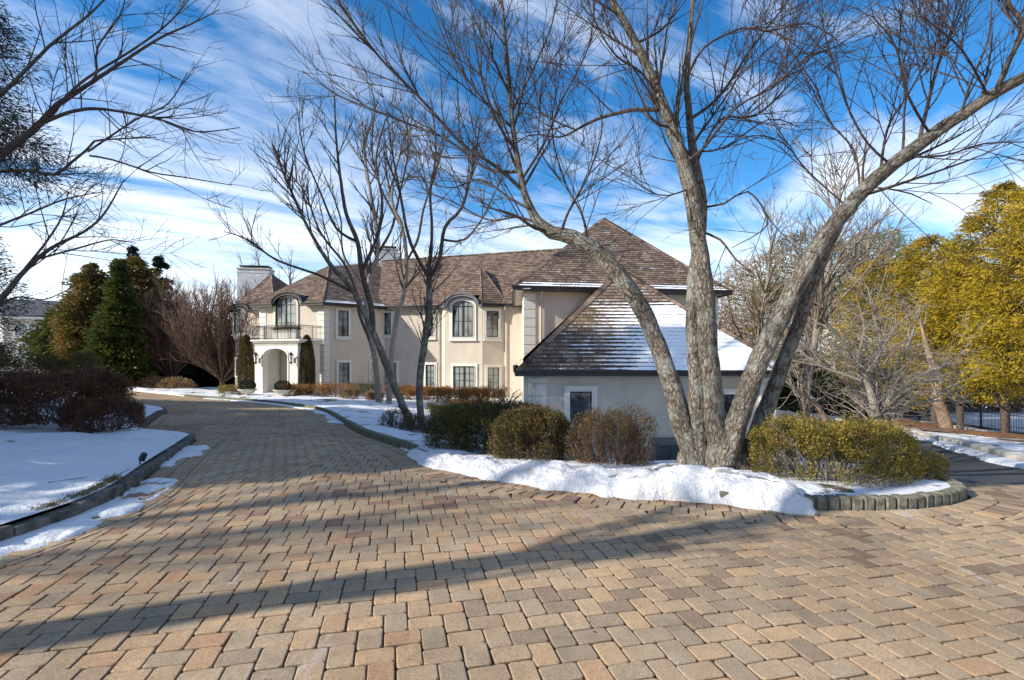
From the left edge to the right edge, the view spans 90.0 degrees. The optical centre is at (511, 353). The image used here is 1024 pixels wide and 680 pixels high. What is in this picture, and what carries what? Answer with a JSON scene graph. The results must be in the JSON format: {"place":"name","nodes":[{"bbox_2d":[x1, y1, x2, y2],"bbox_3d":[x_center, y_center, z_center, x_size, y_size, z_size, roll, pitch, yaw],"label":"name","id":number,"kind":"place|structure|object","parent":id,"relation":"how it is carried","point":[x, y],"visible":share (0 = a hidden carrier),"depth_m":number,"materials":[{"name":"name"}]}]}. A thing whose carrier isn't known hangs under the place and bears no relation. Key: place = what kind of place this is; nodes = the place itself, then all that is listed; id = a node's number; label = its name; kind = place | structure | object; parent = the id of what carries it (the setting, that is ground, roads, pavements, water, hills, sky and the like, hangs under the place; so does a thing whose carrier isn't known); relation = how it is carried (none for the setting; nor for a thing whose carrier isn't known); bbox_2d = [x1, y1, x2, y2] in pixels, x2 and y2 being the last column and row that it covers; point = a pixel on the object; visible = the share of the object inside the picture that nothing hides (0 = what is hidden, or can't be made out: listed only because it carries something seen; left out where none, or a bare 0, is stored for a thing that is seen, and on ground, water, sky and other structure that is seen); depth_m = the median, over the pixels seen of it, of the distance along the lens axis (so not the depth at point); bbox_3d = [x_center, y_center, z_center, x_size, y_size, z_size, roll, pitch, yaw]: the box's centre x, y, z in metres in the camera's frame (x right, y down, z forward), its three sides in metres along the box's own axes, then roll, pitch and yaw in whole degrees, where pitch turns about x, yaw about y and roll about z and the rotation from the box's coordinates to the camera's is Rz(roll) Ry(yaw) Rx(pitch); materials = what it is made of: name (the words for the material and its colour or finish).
{"place":"outdoors","nodes":[
{"label":"outdoors","id":0,"kind":"place"},
{"bbox_2d":[0,391,188,523],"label":"snow bank","id":1,"kind":"structure","parent":0,"point":[35,459],"depth_m":6.86,"materials":[{"name":"snow"}]},
{"bbox_2d":[0,214,63,366],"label":"spruce tree","id":2,"kind":"object","parent":1,"relation":"on","point":[3,346],"visible":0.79,"depth_m":20.88,"materials":[{"name":"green plant"}]},
{"bbox_2d":[0,1,83,210],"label":"spruce tree","id":3,"kind":"object","parent":1,"relation":"on","point":[3,32],"visible":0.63,"depth_m":12.81,"materials":[{"name":"green plant"}]},
{"bbox_2d":[0,348,106,403],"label":"clipped hedge","id":4,"kind":"object","parent":1,"relation":"on","point":[88,359],"visible":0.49,"depth_m":13.60,"materials":[{"name":"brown plant"}]},
{"bbox_2d":[1,472,122,520],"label":"grass tuft","id":5,"kind":"object","parent":1,"relation":"on","point":[94,487],"visible":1,"depth_m":5.16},
{"bbox_2d":[0,364,138,429],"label":"clipped hedge","id":6,"kind":"object","parent":1,"relation":"on","point":[16,384],"visible":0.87,"depth_m":10.16,"materials":[{"name":"red plant"}]},
{"bbox_2d":[53,393,147,432],"bbox_3d":[-8.213,1.250,10.294,1.518,0.899,1.486,0,0,-31],"label":"rounded shrub","id":7,"kind":"object","parent":1,"relation":"on","point":[135,414],"visible":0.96,"depth_m":10.04,"materials":[{"name":"red plant"}]},
{"bbox_2d":[0,368,1020,524],"bbox_3d":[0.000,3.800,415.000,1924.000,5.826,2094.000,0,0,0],"label":"ground","id":8,"kind":"structure","parent":0,"point":[67,504],"depth_m":5.61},
{"bbox_2d":[0,299,59,374],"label":"neighbour house","id":9,"kind":"structure","parent":8,"relation":"on","point":[39,314],"depth_m":58.71,"materials":[{"name":"beige paint"}]},
{"bbox_2d":[12,323,29,337],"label":"window","id":10,"kind":"structure","parent":9,"relation":"in","point":[19,335],"depth_m":58.46,"materials":[{"name":"glass"}]},
{"bbox_2d":[18,302,64,372],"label":"arborvitae","id":11,"kind":"object","parent":8,"relation":"on","point":[43,330],"visible":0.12,"depth_m":44.00,"materials":[{"name":"green plant"}]},
{"bbox_2d":[45,262,110,372],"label":"arborvitae","id":12,"kind":"object","parent":8,"relation":"on","point":[80,303],"visible":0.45,"depth_m":40.52,"materials":[{"name":"green plant"}]},
{"bbox_2d":[75,257,158,386],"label":"arborvitae","id":13,"kind":"object","parent":8,"relation":"on","point":[115,340],"visible":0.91,"depth_m":39.29,"materials":[{"name":"green plant"}]},
{"bbox_2d":[0,0,261,372],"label":"bare tree","id":14,"kind":"object","parent":8,"relation":"on","point":[18,141],"visible":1,"depth_m":7.89,"materials":[{"name":"brown plant"}]},
{"bbox_2d":[125,245,144,261],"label":"spruce tree","id":15,"kind":"object","parent":8,"relation":"on","point":[133,249],"visible":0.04,"depth_m":55.86,"materials":[{"name":"green plant"}]},
{"bbox_2d":[107,255,170,374],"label":"arborvitae","id":16,"kind":"object","parent":8,"relation":"on","point":[139,271],"visible":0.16,"depth_m":45.57,"materials":[{"name":"green plant"}]},
{"bbox_2d":[151,255,174,302],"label":"spruce tree","id":17,"kind":"object","parent":8,"relation":"on","point":[159,263],"visible":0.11,"depth_m":57.84,"materials":[{"name":"green plant"}]},
{"bbox_2d":[132,270,215,377],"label":"fan tree","id":18,"kind":"object","parent":8,"relation":"on","point":[172,368],"visible":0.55,"depth_m":41.43,"materials":[{"name":"brown plant"}]},
{"bbox_2d":[166,345,234,386],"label":"evergreen shrub","id":19,"kind":"object","parent":8,"relation":"on","point":[201,377],"visible":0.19,"depth_m":47.91,"materials":[{"name":"green plant"}]},
{"bbox_2d":[155,275,258,385],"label":"fan tree","id":20,"kind":"object","parent":8,"relation":"on","point":[207,338],"visible":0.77,"depth_m":36.90,"materials":[{"name":"brown plant"}]},
{"bbox_2d":[226,218,796,460],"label":"mansion","id":21,"kind":"structure","parent":8,"relation":"on","point":[514,321],"depth_m":32.16,"materials":[{"name":"beige paint"}]},
{"bbox_2d":[231,307,245,335],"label":"window","id":22,"kind":"structure","parent":21,"relation":"in","point":[239,309],"depth_m":36.90,"materials":[{"name":"glass"}]},
{"bbox_2d":[272,296,298,336],"bbox_3d":[-14.957,-2.533,33.850,2.048,2.769,0.220,0,0,16],"label":"window","id":23,"kind":"structure","parent":21,"relation":"in","point":[287,310],"depth_m":33.84,"materials":[{"name":"glass"}]},
{"bbox_2d":[271,322,301,338],"bbox_3d":[-14.138,-1.442,32.122,2.038,1.096,1.125,0,0,23],"label":"balcony railing","id":24,"kind":"object","parent":21,"relation":"on","point":[287,332],"visible":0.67,"depth_m":31.93,"materials":[{"name":"metal"}]},
{"bbox_2d":[335,307,351,339],"bbox_3d":[-11.178,-1.994,33.909,1.136,2.112,0.220,0,0,-43],"label":"window","id":25,"kind":"structure","parent":21,"relation":"in","point":[342,315],"depth_m":33.91,"materials":[{"name":"glass"}]},
{"bbox_2d":[336,360,351,392],"bbox_3d":[-11.138,1.641,33.947,1.139,2.486,0.220,0,0,-43],"label":"window","id":26,"kind":"structure","parent":21,"relation":"in","point":[343,367],"depth_m":33.96,"materials":[{"name":"glass"}]},
{"bbox_2d":[382,311,393,337],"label":"window","id":27,"kind":"structure","parent":21,"relation":"in","point":[389,315],"depth_m":35.95,"materials":[{"name":"glass"}]},
{"bbox_2d":[383,360,398,392],"bbox_3d":[-9.010,1.642,36.030,2.345,2.381,0.220,0,0,13],"label":"window","id":28,"kind":"structure","parent":21,"relation":"in","point":[396,362],"depth_m":35.79,"materials":[{"name":"glass"}]},
{"bbox_2d":[424,362,436,392],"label":"window","id":29,"kind":"structure","parent":21,"relation":"in","point":[430,368],"depth_m":35.28,"materials":[{"name":"glass"}]},
{"bbox_2d":[449,298,476,340],"bbox_3d":[-3.258,-2.291,33.968,1.917,2.862,0.220,0,0,13],"label":"window","id":30,"kind":"structure","parent":21,"relation":"in","point":[463,310],"depth_m":33.97,"materials":[{"name":"glass"}]},
{"bbox_2d":[451,364,477,396],"bbox_3d":[-3.177,1.788,33.950,1.915,2.301,0.220,0,0,13],"label":"window","id":31,"kind":"structure","parent":21,"relation":"in","point":[462,375],"depth_m":33.95,"materials":[{"name":"glass"}]},
{"bbox_2d":[483,308,501,340],"bbox_3d":[-1.294,-1.940,33.881,1.262,2.164,0.220,0,0,-18],"label":"window","id":32,"kind":"structure","parent":21,"relation":"in","point":[492,316],"depth_m":33.89,"materials":[{"name":"glass"}]},
{"bbox_2d":[485,365,501,395],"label":"window","id":33,"kind":"structure","parent":21,"relation":"in","point":[493,373],"depth_m":33.92,"materials":[{"name":"glass"}]},
{"bbox_2d":[564,386,597,457],"bbox_3d":[2.425,2.389,18.050,1.254,2.545,0.220,0,0,0],"label":"window","id":34,"kind":"structure","parent":21,"relation":"in","point":[576,398],"depth_m":18.04,"materials":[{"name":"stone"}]},
{"bbox_2d":[656,446,679,460],"bbox_3d":[5.607,3.979,18.080,1.061,1.490,0.080,0,0,0],"label":"access door","id":35,"kind":"structure","parent":21,"relation":"in","point":[665,452],"depth_m":18.06,"materials":[{"name":"grey paint"}]},
{"bbox_2d":[723,388,736,417],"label":"window","id":36,"kind":"structure","parent":21,"relation":"in","point":[729,393],"depth_m":18.06,"materials":[{"name":"glass"}]},
{"bbox_2d":[718,176,803,343],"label":"bare tree","id":37,"kind":"object","parent":8,"relation":"on","point":[764,300],"visible":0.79,"depth_m":37.56,"materials":[{"name":"grey plant"}]},
{"bbox_2d":[713,255,832,357],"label":"bare tree","id":38,"kind":"object","parent":8,"relation":"on","point":[736,279],"visible":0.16,"depth_m":44.90,"materials":[{"name":"beige plant"}]},
{"bbox_2d":[720,224,894,368],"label":"bare tree","id":39,"kind":"object","parent":8,"relation":"on","point":[792,268],"visible":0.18,"depth_m":41.51,"materials":[{"name":"brown plant"}]},
{"bbox_2d":[780,365,845,411],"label":"evergreen shrub","id":40,"kind":"object","parent":8,"relation":"on","point":[802,371],"visible":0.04,"depth_m":35.33,"materials":[{"name":"green plant"}]},
{"bbox_2d":[776,371,868,417],"bbox_3d":[20.536,3.007,35.069,8.545,3.732,9.449,0,0,-35],"label":"evergreen shrub","id":41,"kind":"object","parent":8,"relation":"on","point":[791,406],"visible":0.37,"depth_m":33.97,"materials":[{"name":"green plant"}]},
{"bbox_2d":[766,113,933,420],"bbox_3d":[17.943,-5.028,28.912,8.031,18.744,7.361,0,0,-23],"label":"bare tree","id":42,"kind":"object","parent":8,"relation":"on","point":[819,304],"visible":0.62,"depth_m":29.11,"materials":[{"name":"brown plant"}]},
{"bbox_2d":[827,226,939,335],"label":"bare tree","id":43,"kind":"object","parent":8,"relation":"on","point":[879,239],"visible":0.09,"depth_m":45.09,"materials":[{"name":"brown plant"}]},
{"bbox_2d":[0,0,1023,355],"label":"sky","id":44,"kind":"structure","parent":0,"point":[249,43],"materials":[{"name":"blue"}]},
{"bbox_2d":[3,412,1023,679],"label":"paver bedding","id":45,"kind":"object","parent":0,"point":[469,588],"visible":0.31,"depth_m":3.16,"materials":[{"name":"sand"}]},
{"bbox_2d":[0,404,194,540],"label":"kerb","id":46,"kind":"structure","parent":45,"relation":"on","point":[121,487],"depth_m":5.30,"materials":[{"name":"stone"}]},
{"bbox_2d":[184,394,418,450],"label":"kerb","id":47,"kind":"structure","parent":45,"relation":"on","point":[380,437],"depth_m":12.53,"materials":[{"name":"stone"}]},
{"bbox_2d":[0,385,1023,679],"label":"driveway pavers","id":48,"kind":"object","parent":45,"relation":"on","point":[828,567],"visible":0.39,"depth_m":3.49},
{"bbox_2d":[0,441,208,558],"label":"snow remnant","id":49,"kind":"object","parent":48,"relation":"on","point":[62,530],"visible":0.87,"depth_m":4.83,"materials":[{"name":"snow"}]},
{"bbox_2d":[203,398,343,423],"bbox_3d":[-10.385,2.227,22.002,2.070,0.593,19.300,0,0,-41],"label":"snow remnant","id":50,"kind":"object","parent":48,"relation":"on","point":[329,416],"visible":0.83,"depth_m":20.64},
{"bbox_2d":[10,447,1017,679],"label":"leaf litter","id":51,"kind":"object","parent":48,"relation":"on","point":[768,511],"visible":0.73,"depth_m":5.19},
{"bbox_2d":[719,471,967,510],"label":"kerb","id":52,"kind":"structure","parent":45,"relation":"on","point":[956,492],"depth_m":5.12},
{"bbox_2d":[840,415,1023,461],"label":"kerb","id":53,"kind":"structure","parent":45,"relation":"on","point":[1002,452],"depth_m":12.63,"materials":[{"name":"stone"}]},
{"bbox_2d":[150,387,950,495],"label":"snow lawn","id":54,"kind":"structure","parent":0,"point":[362,411],"depth_m":10.63,"materials":[{"name":"snow"}]},
{"bbox_2d":[136,375,178,387],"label":"shrub","id":55,"kind":"object","parent":54,"relation":"on","point":[153,380],"visible":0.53,"depth_m":39.75,"materials":[{"name":"beige plant"}]},
{"bbox_2d":[129,387,201,395],"bbox_3d":[-25.692,2.646,36.264,23.883,0.556,2.007,0,0,36],"label":"snow mound","id":56,"kind":"object","parent":54,"relation":"on","point":[140,389],"visible":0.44,"depth_m":33.52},
{"bbox_2d":[155,376,198,388],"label":"shrub","id":57,"kind":"object","parent":54,"relation":"on","point":[181,381],"visible":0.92,"depth_m":39.24,"materials":[{"name":"beige plant"}]},
{"bbox_2d":[216,383,244,394],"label":"shrub","id":58,"kind":"object","parent":54,"relation":"on","point":[222,389],"visible":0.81,"depth_m":30.61,"materials":[{"name":"green plant"}]},
{"bbox_2d":[237,334,254,387],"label":"topiary column","id":59,"kind":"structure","parent":54,"relation":"on","point":[246,348],"depth_m":32.73,"materials":[{"name":"green plant"}]},
{"bbox_2d":[237,380,256,395],"bbox_3d":[-15.699,2.024,30.400,1.120,1.016,1.120,0,0,0],"label":"urn planter","id":60,"kind":"object","parent":54,"relation":"on","point":[248,391],"visible":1,"depth_m":30.18,"materials":[{"name":"stone"}]},
{"bbox_2d":[273,380,292,395],"bbox_3d":[-13.430,2.027,30.000,1.120,1.024,1.120,0,0,0],"label":"urn planter","id":61,"kind":"object","parent":54,"relation":"on","point":[283,392],"visible":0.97,"depth_m":29.74,"materials":[{"name":"stone"}]},
{"bbox_2d":[281,383,306,395],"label":"shrub","id":62,"kind":"object","parent":54,"relation":"on","point":[291,390],"visible":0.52,"depth_m":30.15,"materials":[{"name":"orange plant"}]},
{"bbox_2d":[299,335,315,393],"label":"topiary column","id":63,"kind":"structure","parent":54,"relation":"on","point":[310,360],"depth_m":31.28,"materials":[{"name":"green plant"}]},
{"bbox_2d":[205,63,415,427],"bbox_3d":[-5.298,-3.014,13.363,5.926,10.424,3.342,0,0,33],"label":"lawn tree","id":64,"kind":"object","parent":54,"relation":"on","point":[370,322],"visible":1,"depth_m":13.13,"materials":[{"name":"brown plant"}]},
{"bbox_2d":[290,382,333,395],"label":"shrub","id":65,"kind":"object","parent":54,"relation":"on","point":[302,386],"visible":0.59,"depth_m":30.05,"materials":[{"name":"orange plant"}]},
{"bbox_2d":[312,381,357,396],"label":"shrub","id":66,"kind":"object","parent":54,"relation":"on","point":[325,387],"visible":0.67,"depth_m":29.97,"materials":[{"name":"orange plant"}]},
{"bbox_2d":[254,91,438,401],"bbox_3d":[-8.167,-5.748,26.267,8.693,16.972,4.277,0,0,-10],"label":"lawn tree","id":67,"kind":"object","parent":54,"relation":"on","point":[370,269],"visible":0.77,"depth_m":26.18,"materials":[{"name":"brown plant"}]},
{"bbox_2d":[337,385,359,398],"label":"shrub","id":68,"kind":"object","parent":54,"relation":"on","point":[344,390],"visible":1,"depth_m":28.80,"materials":[{"name":"beige plant"}]},
{"bbox_2d":[349,380,381,395],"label":"shrub","id":69,"kind":"object","parent":54,"relation":"on","point":[366,385],"visible":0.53,"depth_m":31.25,"materials":[{"name":"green plant"}]},
{"bbox_2d":[377,406,418,427],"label":"twiggy shrub","id":70,"kind":"object","parent":54,"relation":"on","point":[390,417],"visible":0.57,"depth_m":12.86,"materials":[{"name":"grey plant"}]},
{"bbox_2d":[348,55,467,403],"bbox_3d":[-5.864,-6.040,25.791,7.434,17.518,2.825,0,0,19],"label":"lawn tree","id":71,"kind":"object","parent":54,"relation":"on","point":[405,284],"visible":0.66,"depth_m":25.49,"materials":[{"name":"brown plant"}]},
{"bbox_2d":[394,410,431,432],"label":"twiggy shrub","id":72,"kind":"object","parent":54,"relation":"on","point":[409,424],"visible":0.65,"depth_m":12.07,"materials":[{"name":"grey plant"}]},
{"bbox_2d":[399,383,434,400],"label":"rust hedge","id":73,"kind":"object","parent":54,"relation":"on","point":[406,390],"visible":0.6,"depth_m":30.22,"materials":[{"name":"brown plant"}]},
{"bbox_2d":[423,385,454,401],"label":"rust hedge","id":74,"kind":"object","parent":54,"relation":"on","point":[427,391],"visible":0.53,"depth_m":29.52,"materials":[{"name":"brown plant"}]},
{"bbox_2d":[368,63,534,425],"bbox_3d":[-1.631,-3.037,14.036,5.068,10.765,2.272,0,0,25],"label":"lawn tree","id":75,"kind":"object","parent":54,"relation":"on","point":[429,274],"visible":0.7,"depth_m":14.14,"materials":[{"name":"brown plant"}]},
{"bbox_2d":[435,386,469,402],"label":"rust hedge","id":76,"kind":"object","parent":54,"relation":"on","point":[443,391],"visible":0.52,"depth_m":28.75,"materials":[{"name":"brown plant"}]},
{"bbox_2d":[454,386,489,402],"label":"rust hedge","id":77,"kind":"object","parent":54,"relation":"on","point":[462,394],"visible":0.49,"depth_m":27.92,"materials":[{"name":"brown plant"}]},
{"bbox_2d":[420,394,552,456],"bbox_3d":[-0.349,1.346,8.890,2.508,1.300,1.787,0,0,0],"label":"rounded shrub","id":78,"kind":"object","parent":54,"relation":"on","point":[454,418],"visible":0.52,"depth_m":8.50,"materials":[{"name":"green plant"}]},
{"bbox_2d":[469,383,507,404],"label":"rust hedge","id":79,"kind":"object","parent":54,"relation":"on","point":[491,391],"visible":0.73,"depth_m":27.20,"materials":[{"name":"brown plant"}]},
{"bbox_2d":[485,399,577,461],"bbox_3d":[0.281,1.272,7.743,1.337,1.229,1.401,0,0,42],"label":"rounded shrub","id":80,"kind":"object","parent":54,"relation":"on","point":[545,426],"visible":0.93,"depth_m":7.45,"materials":[{"name":"green plant"}]},
{"bbox_2d":[401,446,816,515],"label":"snow ridge","id":81,"kind":"structure","parent":54,"relation":"on","point":[696,484],"depth_m":5.53,"materials":[{"name":"snow"}]},
{"bbox_2d":[558,398,661,466],"bbox_3d":[1.372,1.169,7.354,1.439,1.190,1.318,0,0,0],"label":"rounded shrub","id":82,"kind":"object","parent":54,"relation":"on","point":[635,454],"visible":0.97,"depth_m":7.12,"materials":[{"name":"brown plant"}]},
{"bbox_2d":[251,0,1023,469],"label":"shade tree","id":83,"kind":"object","parent":54,"relation":"on","point":[707,432],"visible":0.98,"depth_m":6.51,"materials":[{"name":"grey plant"}]},
{"bbox_2d":[737,307,848,459],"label":"ornamental tree","id":84,"kind":"object","parent":54,"relation":"on","point":[810,399],"visible":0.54,"depth_m":13.98,"materials":[{"name":"beige plant"}]},
{"bbox_2d":[746,410,928,488],"bbox_3d":[3.819,1.141,6.195,2.019,0.998,1.492,0,0,0],"label":"rounded shrub","id":85,"kind":"object","parent":54,"relation":"on","point":[831,437],"visible":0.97,"depth_m":5.87,"materials":[{"name":"green plant"}]},
{"bbox_2d":[857,445,956,480],"bbox_3d":[4.841,1.372,6.311,1.056,0.529,0.898,0,0,0],"label":"rounded shrub","id":86,"kind":"object","parent":54,"relation":"on","point":[934,462],"visible":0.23,"depth_m":6.14,"materials":[{"name":"green plant"}]},
{"bbox_2d":[778,418,1023,484],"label":"asphalt drive","id":87,"kind":"structure","parent":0,"point":[968,468],"depth_m":9.19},
{"bbox_2d":[776,410,843,420],"bbox_3d":[15.531,3.813,31.541,9.547,0.683,2.815,0,0,0],"label":"snow mound","id":88,"kind":"object","parent":87,"relation":"on","point":[789,412],"visible":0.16,"depth_m":31.32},
{"bbox_2d":[784,271,943,449],"bbox_3d":[9.899,0.245,15.268,4.163,5.599,3.333,0,0,24],"label":"ornamental tree","id":89,"kind":"object","parent":87,"relation":"on","point":[847,384],"visible":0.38,"depth_m":14.97,"materials":[{"name":"beige plant"}]},
{"bbox_2d":[772,261,1007,447],"bbox_3d":[8.857,0.088,12.511,5.517,5.228,3.219,0,0,0],"label":"ornamental tree","id":90,"kind":"object","parent":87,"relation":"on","point":[875,403],"visible":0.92,"depth_m":12.11,"materials":[{"name":"grey plant"}]},
{"bbox_2d":[907,432,1023,468],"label":"snow remnant","id":91,"kind":"object","parent":87,"relation":"on","point":[984,456],"visible":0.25,"depth_m":11.83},
{"bbox_2d":[901,415,1023,452],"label":"planting bed","id":92,"kind":"object","parent":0,"point":[1012,444],"visible":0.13,"depth_m":19.44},
{"bbox_2d":[814,368,905,415],"bbox_3d":[23.734,3.016,37.898,8.538,4.143,8.350,0,0,31],"label":"evergreen shrub","id":93,"kind":"object","parent":92,"relation":"on","point":[821,370],"visible":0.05,"depth_m":36.62,"materials":[{"name":"green plant"}]},
{"bbox_2d":[809,180,918,413],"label":"bare tree","id":94,"kind":"object","parent":92,"relation":"on","point":[868,243],"visible":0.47,"depth_m":34.57,"materials":[{"name":"brown plant"}]},
{"bbox_2d":[818,254,930,410],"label":"golden cypress","id":95,"kind":"object","parent":92,"relation":"on","point":[850,295],"visible":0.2,"depth_m":33.00,"materials":[{"name":"yellow plant"}]},
{"bbox_2d":[866,419,937,426],"bbox_3d":[21.062,3.713,27.398,4.502,0.395,2.523,0,0,16],"label":"mulch mound","id":96,"kind":"object","parent":92,"relation":"on","point":[919,423],"visible":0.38,"depth_m":26.62,"materials":[{"name":"brown plant"}]},
{"bbox_2d":[852,232,986,423],"bbox_3d":[23.557,-1.230,28.261,7.036,11.107,7.053,0,0,-23],"label":"golden cypress","id":97,"kind":"object","parent":92,"relation":"on","point":[912,264],"visible":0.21,"depth_m":28.56,"materials":[{"name":"yellow plant"}]},
{"bbox_2d":[904,307,953,427],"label":"leaning tree","id":98,"kind":"object","parent":92,"relation":"on","point":[946,414],"visible":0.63,"depth_m":23.43,"materials":[{"name":"beige plant"}]},
{"bbox_2d":[904,426,975,433],"bbox_3d":[19.916,3.506,23.199,4.134,0.421,2.114,0,0,0],"label":"mulch mound","id":99,"kind":"object","parent":92,"relation":"on","point":[947,429],"visible":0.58,"depth_m":22.77,"materials":[{"name":"brown plant"}]},
{"bbox_2d":[883,255,1023,428],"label":"golden cypress","id":100,"kind":"object","parent":92,"relation":"on","point":[959,417],"visible":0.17,"depth_m":25.39,"materials":[{"name":"yellow plant"}]},
{"bbox_2d":[889,404,1023,433],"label":"metal fence","id":101,"kind":"object","parent":92,"relation":"on","point":[980,417],"visible":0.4,"depth_m":27.43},
{"bbox_2d":[901,179,1023,432],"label":"golden cypress","id":102,"kind":"object","parent":92,"relation":"on","point":[971,225],"visible":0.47,"depth_m":23.08,"materials":[{"name":"yellow plant"}]},
{"bbox_2d":[946,195,1023,392],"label":"golden cypress","id":103,"kind":"object","parent":92,"relation":"on","point":[985,307],"visible":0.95,"depth_m":20.61,"materials":[{"name":"yellow plant"}]},
{"bbox_2d":[963,430,1023,438],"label":"mulch mound","id":104,"kind":"object","parent":92,"relation":"on","point":[1003,435],"visible":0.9,"depth_m":21.88,"materials":[{"name":"brown plant"}]},
{"bbox_2d":[909,408,1023,432],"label":"snow field","id":105,"kind":"structure","parent":0,"point":[970,417],"depth_m":40.85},
{"bbox_2d":[966,381,1023,411],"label":"evergreen shrub","id":106,"kind":"object","parent":105,"relation":"on","point":[1017,406],"visible":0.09,"depth_m":53.24,"materials":[{"name":"green plant"}]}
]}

